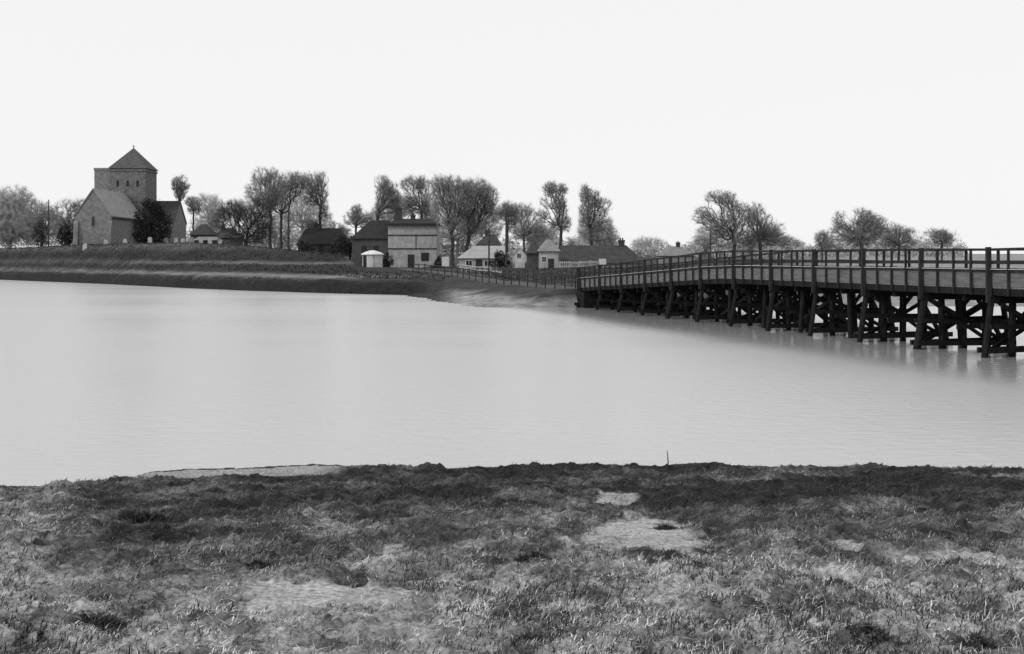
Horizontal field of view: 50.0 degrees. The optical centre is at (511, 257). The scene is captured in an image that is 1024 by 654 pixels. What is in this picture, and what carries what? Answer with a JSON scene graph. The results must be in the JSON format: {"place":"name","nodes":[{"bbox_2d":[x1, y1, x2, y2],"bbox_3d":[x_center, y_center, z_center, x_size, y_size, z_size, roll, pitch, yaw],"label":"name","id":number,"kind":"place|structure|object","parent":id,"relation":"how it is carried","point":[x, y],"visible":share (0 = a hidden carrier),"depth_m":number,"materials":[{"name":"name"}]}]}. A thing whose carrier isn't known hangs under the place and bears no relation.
{"place":"outdoors","nodes":[
{"label":"outdoors","id":0,"kind":"place"},
{"bbox_2d":[0,280,1023,485],"bbox_3d":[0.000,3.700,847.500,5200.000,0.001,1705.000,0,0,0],"label":"water","id":1,"kind":"structure","parent":0,"point":[100,381],"depth_m":30.95,"materials":[{"name":"grey liquid"}]},
{"bbox_2d":[574,247,1023,357],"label":"timber bridge","id":2,"kind":"structure","parent":1,"relation":"in","point":[987,287],"depth_m":51.57,"materials":[{"name":"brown wood"}]},
{"bbox_2d":[0,461,1023,653],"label":"bank","id":3,"kind":"structure","parent":0,"point":[634,531],"depth_m":8.34,"materials":[{"name":"grey plant"}]},
{"bbox_2d":[9,627,46,646],"bbox_3d":[-2.448,1.929,5.507,0.246,0.113,0.212,0,0,0],"label":"grass tussock","id":4,"kind":"object","parent":3,"relation":"on","point":[40,633],"depth_m":5.54,"materials":[{"name":"grey plant"}]},
{"bbox_2d":[67,606,134,632],"bbox_3d":[-2.215,1.984,5.922,0.391,0.168,0.338,0,0,0],"label":"grass tussock","id":5,"kind":"object","parent":3,"relation":"on","point":[109,621],"depth_m":5.92,"materials":[{"name":"grey plant"}]},
{"bbox_2d":[108,506,178,523],"bbox_3d":[-3.485,2.451,10.461,0.788,0.216,0.578,0,0,0],"label":"grass tussock","id":6,"kind":"object","parent":3,"relation":"on","point":[143,516],"depth_m":10.42,"materials":[{"name":"grey plant"}]},
{"bbox_2d":[242,556,283,569],"bbox_3d":[-1.768,2.180,7.767,0.350,0.136,0.296,0,0,-36],"label":"grass tussock","id":7,"kind":"object","parent":3,"relation":"on","point":[263,562],"depth_m":7.77,"materials":[{"name":"grey plant"}]},
{"bbox_2d":[512,629,547,643],"bbox_3d":[0.104,1.993,5.691,0.265,0.099,0.244,0,0,-37],"label":"grass tussock","id":8,"kind":"object","parent":3,"relation":"on","point":[528,637],"depth_m":5.70,"materials":[{"name":"grey plant"}]},
{"bbox_2d":[509,547,556,565],"bbox_3d":[0.165,2.223,8.113,0.403,0.129,0.366,0,0,0],"label":"grass tussock","id":9,"kind":"object","parent":3,"relation":"on","point":[533,555],"depth_m":8.12,"materials":[{"name":"grey plant"}]},
{"bbox_2d":[647,521,678,529],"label":"grass tussock","id":10,"kind":"object","parent":3,"relation":"on","point":[666,526],"depth_m":9.76,"materials":[{"name":"grey plant"}]},
{"bbox_2d":[667,451,668,472],"bbox_3d":[2.428,3.245,17.118,0.029,0.461,0.024,0,0,0],"label":"stick","id":11,"kind":"object","parent":3,"relation":"on","point":[667,463],"visible":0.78,"depth_m":17.11,"materials":[{"name":"grey wood"}]},
{"bbox_2d":[819,574,849,584],"bbox_3d":[1.980,2.033,6.816,0.276,0.108,0.239,0,0,0],"label":"grass tussock","id":12,"kind":"object","parent":3,"relation":"on","point":[828,581],"depth_m":6.80,"materials":[{"name":"grey plant"}]},
{"bbox_2d":[843,617,902,649],"bbox_3d":[1.829,1.919,5.535,0.282,0.137,0.287,0,0,44],"label":"grass tussock","id":13,"kind":"object","parent":3,"relation":"on","point":[881,633],"depth_m":5.55,"materials":[{"name":"grey plant"}]},
{"bbox_2d":[952,629,1015,652],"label":"grass tussock","id":14,"kind":"object","parent":3,"relation":"on","point":[983,642],"depth_m":5.50,"materials":[{"name":"grey plant"}]},
{"bbox_2d":[0,241,1023,306],"bbox_3d":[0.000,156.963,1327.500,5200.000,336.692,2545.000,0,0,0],"label":"bank","id":15,"kind":"structure","parent":0,"point":[471,291],"depth_m":136.56,"materials":[{"name":"grey plant"}]},
{"bbox_2d":[0,184,39,248],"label":"bare tree","id":16,"kind":"object","parent":15,"relation":"on","point":[12,207],"visible":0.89,"depth_m":233.50,"materials":[{"name":"grey plant"}]},
{"bbox_2d":[13,199,61,246],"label":"bare tree","id":17,"kind":"object","parent":15,"relation":"on","point":[42,215],"visible":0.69,"depth_m":214.54,"materials":[{"name":"grey plant"}]},
{"bbox_2d":[30,220,49,246],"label":"evergreen bush","id":18,"kind":"object","parent":15,"relation":"on","point":[41,240],"visible":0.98,"depth_m":193.85,"materials":[{"name":"black plant"}]},
{"bbox_2d":[48,200,48,245],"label":"wooden pole","id":19,"kind":"object","parent":15,"relation":"on","point":[48,222],"visible":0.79,"depth_m":184.91,"materials":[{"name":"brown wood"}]},
{"bbox_2d":[55,223,72,244],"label":"evergreen bush","id":20,"kind":"object","parent":15,"relation":"on","point":[67,239],"visible":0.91,"depth_m":187.86,"materials":[{"name":"black plant"}]},
{"bbox_2d":[47,196,84,243],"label":"bare tree","id":21,"kind":"object","parent":15,"relation":"on","point":[69,212],"visible":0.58,"depth_m":211.25,"materials":[{"name":"grey plant"}]},
{"bbox_2d":[73,145,186,245],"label":"church","id":22,"kind":"structure","parent":15,"relation":"on","point":[125,184],"depth_m":192.85,"materials":[{"name":"grey stone"}]},
{"bbox_2d":[91,216,94,225],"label":"window","id":23,"kind":"structure","parent":22,"relation":"in","point":[93,218],"depth_m":177.92,"materials":[{"name":"grey glass"}]},
{"bbox_2d":[129,197,174,243],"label":"yew tree","id":24,"kind":"object","parent":15,"relation":"on","point":[144,231],"visible":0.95,"depth_m":171.56,"materials":[{"name":"black plant"}]},
{"bbox_2d":[169,172,190,200],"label":"bare tree","id":25,"kind":"object","parent":15,"relation":"on","point":[180,184],"visible":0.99,"depth_m":227.41,"materials":[{"name":"grey plant"}]},
{"bbox_2d":[182,194,202,230],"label":"bare tree","id":26,"kind":"object","parent":15,"relation":"on","point":[192,209],"visible":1,"depth_m":227.83,"materials":[{"name":"grey plant"}]},
{"bbox_2d":[188,224,217,238],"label":"churchyard barn","id":27,"kind":"structure","parent":15,"relation":"on","point":[203,230],"depth_m":184.81,"materials":[{"name":"grey wood"}]},
{"bbox_2d":[194,237,223,243],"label":"lean to shed","id":28,"kind":"object","parent":15,"relation":"on","point":[205,240],"visible":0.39,"depth_m":178.10,"materials":[{"name":"grey wood"}]},
{"bbox_2d":[188,192,233,231],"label":"bare tree","id":29,"kind":"object","parent":15,"relation":"on","point":[207,216],"visible":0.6,"depth_m":264.12,"materials":[{"name":"grey plant"}]},
{"bbox_2d":[217,224,242,244],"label":"back cottage","id":30,"kind":"structure","parent":15,"relation":"on","point":[221,234],"depth_m":198.50,"materials":[{"name":"brick"}]},
{"bbox_2d":[226,197,255,232],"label":"bare tree","id":31,"kind":"object","parent":15,"relation":"on","point":[245,202],"visible":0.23,"depth_m":264.49,"materials":[{"name":"grey plant"}]},
{"bbox_2d":[210,197,278,245],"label":"bare tree","id":32,"kind":"object","parent":15,"relation":"on","point":[246,240],"visible":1,"depth_m":167.66,"materials":[{"name":"grey plant"}]},
{"bbox_2d":[243,165,290,247],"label":"bare tree","id":33,"kind":"object","parent":15,"relation":"on","point":[275,192],"visible":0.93,"depth_m":176.55,"materials":[{"name":"grey plant"}]},
{"bbox_2d":[243,201,297,245],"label":"bare tree","id":34,"kind":"object","parent":15,"relation":"on","point":[277,227],"visible":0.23,"depth_m":260.98,"materials":[{"name":"grey plant"}]},
{"bbox_2d":[287,203,289,250],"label":"wooden pole","id":35,"kind":"object","parent":15,"relation":"on","point":[288,237],"visible":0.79,"depth_m":149.89,"materials":[{"name":"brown wood"}]},
{"bbox_2d":[274,170,311,247],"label":"bare tree","id":36,"kind":"object","parent":15,"relation":"on","point":[294,182],"visible":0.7,"depth_m":181.66,"materials":[{"name":"grey plant"}]},
{"bbox_2d":[273,191,333,234],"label":"bare tree","id":37,"kind":"object","parent":15,"relation":"on","point":[293,211],"visible":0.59,"depth_m":249.37,"materials":[{"name":"grey plant"}]},
{"bbox_2d":[296,240,314,251],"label":"evergreen bush","id":38,"kind":"object","parent":15,"relation":"on","point":[303,245],"visible":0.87,"depth_m":175.77,"materials":[{"name":"black plant"}]},
{"bbox_2d":[295,217,324,228],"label":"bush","id":39,"kind":"object","parent":15,"relation":"on","point":[309,221],"visible":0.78,"depth_m":195.70,"materials":[{"name":"grey plant"}]},
{"bbox_2d":[294,209,332,234],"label":"bare tree","id":40,"kind":"object","parent":15,"relation":"on","point":[328,220],"visible":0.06,"depth_m":267.24,"materials":[{"name":"grey plant"}]},
{"bbox_2d":[297,169,330,227],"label":"bare tree","id":41,"kind":"object","parent":15,"relation":"on","point":[317,181],"visible":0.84,"depth_m":185.64,"materials":[{"name":"grey plant"}]},
{"bbox_2d":[296,222,351,255],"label":"long cottage","id":42,"kind":"structure","parent":15,"relation":"on","point":[319,239],"depth_m":183.52,"materials":[{"name":"stone"}]},
{"bbox_2d":[318,245,323,252],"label":"door","id":43,"kind":"structure","parent":42,"relation":"in","point":[320,247],"depth_m":181.97,"materials":[{"name":"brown wood"}]},
{"bbox_2d":[326,232,347,255],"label":"evergreen bush","id":44,"kind":"object","parent":15,"relation":"on","point":[339,238],"visible":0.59,"depth_m":176.82,"materials":[{"name":"black plant"}]},
{"bbox_2d":[326,221,351,236],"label":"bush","id":45,"kind":"object","parent":15,"relation":"on","point":[343,229],"visible":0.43,"depth_m":193.72,"materials":[{"name":"grey plant"}]},
{"bbox_2d":[335,230,352,260],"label":"evergreen bush","id":46,"kind":"object","parent":15,"relation":"on","point":[347,244],"visible":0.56,"depth_m":167.76,"materials":[{"name":"black plant"}]},
{"bbox_2d":[342,203,374,233],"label":"bare tree","id":47,"kind":"object","parent":15,"relation":"on","point":[356,218],"visible":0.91,"depth_m":181.71,"materials":[{"name":"grey plant"}]},
{"bbox_2d":[361,250,383,266],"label":"round hut","id":48,"kind":"object","parent":15,"relation":"on","point":[372,258],"visible":0.91,"depth_m":153.77,"materials":[{"name":"white paint"}]},
{"bbox_2d":[363,256,366,266],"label":"door","id":49,"kind":"structure","parent":48,"relation":"in","point":[364,257],"depth_m":153.75,"materials":[{"name":"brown wood"}]},
{"bbox_2d":[372,174,403,219],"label":"bare tree","id":50,"kind":"object","parent":15,"relation":"on","point":[388,193],"visible":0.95,"depth_m":191.68,"materials":[{"name":"grey plant"}]},
{"bbox_2d":[383,252,394,266],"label":"evergreen bush","id":51,"kind":"object","parent":15,"relation":"on","point":[387,263],"visible":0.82,"depth_m":157.85,"materials":[{"name":"black plant"}]},
{"bbox_2d":[369,186,414,220],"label":"bare tree","id":52,"kind":"object","parent":15,"relation":"on","point":[391,217],"visible":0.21,"depth_m":254.15,"materials":[{"name":"grey plant"}]},
{"bbox_2d":[350,206,441,267],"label":"tall house","id":53,"kind":"structure","parent":15,"relation":"on","point":[407,243],"depth_m":165.00,"materials":[{"name":"paint"}]},
{"bbox_2d":[408,254,413,267],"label":"door","id":54,"kind":"structure","parent":53,"relation":"in","point":[410,256],"depth_m":164.95,"materials":[{"name":"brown wood"}]},
{"bbox_2d":[421,253,428,260],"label":"window","id":55,"kind":"structure","parent":53,"relation":"in","point":[424,256],"depth_m":165.00,"materials":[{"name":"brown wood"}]},
{"bbox_2d":[398,174,430,218],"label":"bare tree","id":56,"kind":"object","parent":15,"relation":"on","point":[420,186],"visible":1,"depth_m":189.46,"materials":[{"name":"grey plant"}]},
{"bbox_2d":[414,186,452,242],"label":"bare tree","id":57,"kind":"object","parent":15,"relation":"on","point":[435,214],"visible":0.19,"depth_m":257.28,"materials":[{"name":"grey plant"}]},
{"bbox_2d":[430,256,443,267],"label":"evergreen bush","id":58,"kind":"object","parent":15,"relation":"on","point":[438,260],"visible":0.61,"depth_m":156.84,"materials":[{"name":"black plant"}]},
{"bbox_2d":[442,256,448,267],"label":"white board","id":59,"kind":"object","parent":15,"relation":"on","point":[445,261],"visible":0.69,"depth_m":151.95,"materials":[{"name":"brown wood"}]},
{"bbox_2d":[427,170,480,266],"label":"bare tree","id":60,"kind":"object","parent":15,"relation":"on","point":[441,184],"visible":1,"depth_m":160.56,"materials":[{"name":"grey plant"}]},
{"bbox_2d":[440,198,484,263],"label":"bare tree","id":61,"kind":"object","parent":15,"relation":"on","point":[457,246],"visible":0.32,"depth_m":251.69,"materials":[{"name":"grey plant"}]},
{"bbox_2d":[455,176,502,251],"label":"bare tree","id":62,"kind":"object","parent":15,"relation":"on","point":[488,202],"visible":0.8,"depth_m":163.62,"materials":[{"name":"grey plant"}]},
{"bbox_2d":[457,264,501,273],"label":"white fence","id":63,"kind":"object","parent":15,"relation":"on","point":[475,268],"visible":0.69,"depth_m":131.72,"materials":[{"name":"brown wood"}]},
{"bbox_2d":[458,246,507,267],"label":"pale roofed shed","id":64,"kind":"structure","parent":15,"relation":"on","point":[477,256],"depth_m":150.15,"materials":[{"name":"white paint"}]},
{"bbox_2d":[466,260,471,265],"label":"window","id":65,"kind":"structure","parent":64,"relation":"in","point":[468,262],"depth_m":149.97,"materials":[{"name":"white paint"}]},
{"bbox_2d":[476,259,481,267],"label":"door","id":66,"kind":"structure","parent":64,"relation":"in","point":[478,261],"depth_m":149.94,"materials":[{"name":"grey wood"}]},
{"bbox_2d":[0,204,968,259],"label":"hedgerow undergrowth","id":67,"kind":"object","parent":15,"relation":"on","point":[295,237],"visible":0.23,"depth_m":257.77,"materials":[{"name":"grey plant"}]},
{"bbox_2d":[465,204,503,240],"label":"bare tree","id":68,"kind":"object","parent":15,"relation":"on","point":[496,230],"visible":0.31,"depth_m":255.44,"materials":[{"name":"grey plant"}]},
{"bbox_2d":[476,229,501,245],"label":"dark roofed house","id":69,"kind":"structure","parent":15,"relation":"on","point":[494,240],"depth_m":178.86,"materials":[{"name":"brick"}]},
{"bbox_2d":[488,228,489,268],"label":"wooden pole","id":70,"kind":"object","parent":15,"relation":"on","point":[489,247],"visible":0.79,"depth_m":145.92,"materials":[{"name":"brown wood"}]},
{"bbox_2d":[412,263,575,288],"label":"roadside fence","id":71,"kind":"object","parent":15,"relation":"on","point":[511,274],"visible":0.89,"depth_m":100.01,"materials":[{"name":"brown wood"}]},
{"bbox_2d":[489,250,511,267],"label":"evergreen bush","id":72,"kind":"object","parent":15,"relation":"on","point":[500,263],"visible":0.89,"depth_m":145.84,"materials":[{"name":"black plant"}]},
{"bbox_2d":[505,216,506,267],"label":"wooden pole","id":73,"kind":"object","parent":15,"relation":"on","point":[506,242],"visible":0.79,"depth_m":143.92,"materials":[{"name":"grey wood"}]},
{"bbox_2d":[494,200,522,256],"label":"bare tree","id":74,"kind":"object","parent":15,"relation":"on","point":[510,212],"visible":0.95,"depth_m":185.53,"materials":[{"name":"grey plant"}]},
{"bbox_2d":[507,247,526,267],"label":"gabled cottage","id":75,"kind":"structure","parent":15,"relation":"on","point":[517,259],"depth_m":147.00,"materials":[{"name":"white paint"}]},
{"bbox_2d":[503,201,551,252],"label":"bare tree","id":76,"kind":"object","parent":15,"relation":"on","point":[539,226],"visible":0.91,"depth_m":214.76,"materials":[{"name":"grey plant"}]},
{"bbox_2d":[525,244,539,267],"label":"side wing house","id":77,"kind":"structure","parent":15,"relation":"on","point":[532,252],"depth_m":142.50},
{"bbox_2d":[511,219,558,245],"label":"bare tree","id":78,"kind":"object","parent":15,"relation":"on","point":[552,237],"visible":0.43,"depth_m":249.01,"materials":[{"name":"grey plant"}]},
{"bbox_2d":[537,239,559,268],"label":"doored house","id":79,"kind":"structure","parent":15,"relation":"on","point":[548,249],"depth_m":141.00,"materials":[{"name":"white paint"}]},
{"bbox_2d":[542,256,546,262],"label":"window","id":80,"kind":"structure","parent":79,"relation":"in","point":[544,258],"depth_m":140.99,"materials":[{"name":"grey glass"}]},
{"bbox_2d":[548,259,553,267],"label":"door","id":81,"kind":"structure","parent":79,"relation":"in","point":[550,261],"depth_m":140.96,"materials":[{"name":"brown wood"}]},
{"bbox_2d":[533,181,571,248],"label":"bare tree","id":82,"kind":"object","parent":15,"relation":"on","point":[562,223],"visible":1,"depth_m":173.72,"materials":[{"name":"grey plant"}]},
{"bbox_2d":[488,265,618,286],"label":"field fence","id":83,"kind":"object","parent":15,"relation":"on","point":[533,277],"visible":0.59,"depth_m":102.40,"materials":[{"name":"grey wood"}]},
{"bbox_2d":[552,236,588,244],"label":"bare tree","id":84,"kind":"object","parent":15,"relation":"on","point":[572,241],"visible":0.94,"depth_m":214.64,"materials":[{"name":"grey plant"}]},
{"bbox_2d":[559,261,589,267],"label":"garden fence","id":85,"kind":"object","parent":15,"relation":"on","point":[566,262],"visible":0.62,"depth_m":137.91,"materials":[{"name":"white wood"}]},
{"bbox_2d":[577,184,615,244],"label":"bare tree","id":86,"kind":"object","parent":15,"relation":"on","point":[589,197],"visible":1,"depth_m":173.67,"materials":[{"name":"grey plant"}]},
{"bbox_2d":[576,213,621,244],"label":"bare tree","id":87,"kind":"object","parent":15,"relation":"on","point":[608,241],"visible":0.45,"depth_m":247.30,"materials":[{"name":"grey plant"}]},
{"bbox_2d":[558,238,642,267],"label":"long barn","id":88,"kind":"structure","parent":15,"relation":"on","point":[621,251],"depth_m":147.99,"materials":[{"name":"brick"}]},
{"bbox_2d":[599,258,605,266],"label":"toll board","id":89,"kind":"object","parent":15,"relation":"on","point":[602,261],"visible":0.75,"depth_m":135.95,"materials":[{"name":"white wood"}]},
{"bbox_2d":[628,235,668,258],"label":"bare tree","id":90,"kind":"object","parent":15,"relation":"on","point":[645,243],"visible":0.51,"depth_m":319.10,"materials":[{"name":"grey plant"}]},
{"bbox_2d":[656,241,694,263],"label":"distant house","id":91,"kind":"structure","parent":15,"relation":"on","point":[677,250],"depth_m":226.15,"materials":[{"name":"brick"}]},
{"bbox_2d":[710,230,710,265],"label":"wooden pole","id":92,"kind":"object","parent":15,"relation":"on","point":[710,246],"visible":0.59,"depth_m":149.90,"materials":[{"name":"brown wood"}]},
{"bbox_2d":[691,221,751,259],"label":"bare tree","id":93,"kind":"object","parent":15,"relation":"on","point":[704,234],"visible":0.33,"depth_m":257.19,"materials":[{"name":"grey plant"}]},
{"bbox_2d":[691,189,756,263],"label":"bare tree","id":94,"kind":"object","parent":15,"relation":"on","point":[716,223],"visible":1,"depth_m":211.59,"materials":[{"name":"grey plant"}]},
{"bbox_2d":[735,202,799,258],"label":"bare tree","id":95,"kind":"object","parent":15,"relation":"on","point":[762,234],"visible":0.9,"depth_m":215.47,"materials":[{"name":"grey plant"}]},
{"bbox_2d":[745,226,804,257],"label":"bare tree","id":96,"kind":"object","parent":15,"relation":"on","point":[770,240],"visible":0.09,"depth_m":261.33,"materials":[{"name":"grey plant"}]},
{"bbox_2d":[813,229,836,259],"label":"bare tree","id":97,"kind":"object","parent":15,"relation":"on","point":[823,239],"visible":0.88,"depth_m":231.63,"materials":[{"name":"grey plant"}]},
{"bbox_2d":[826,207,888,248],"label":"bare tree","id":98,"kind":"object","parent":15,"relation":"on","point":[868,222],"visible":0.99,"depth_m":215.39,"materials":[{"name":"grey plant"}]},
{"bbox_2d":[825,225,891,259],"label":"bare tree","id":99,"kind":"object","parent":15,"relation":"on","point":[834,236],"visible":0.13,"depth_m":265.48,"materials":[{"name":"grey plant"}]},
{"bbox_2d":[874,220,919,259],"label":"bare tree","id":100,"kind":"object","parent":15,"relation":"on","point":[893,238],"visible":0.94,"depth_m":221.61,"materials":[{"name":"grey plant"}]},
{"bbox_2d":[921,226,962,259],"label":"bare tree","id":101,"kind":"object","parent":15,"relation":"on","point":[942,236],"visible":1,"depth_m":235.66,"materials":[{"name":"grey plant"}]},
{"bbox_2d":[0,0,1023,253],"label":"sky","id":102,"kind":"structure","parent":0,"point":[907,112],"materials":[{"name":"white"}]}
]}

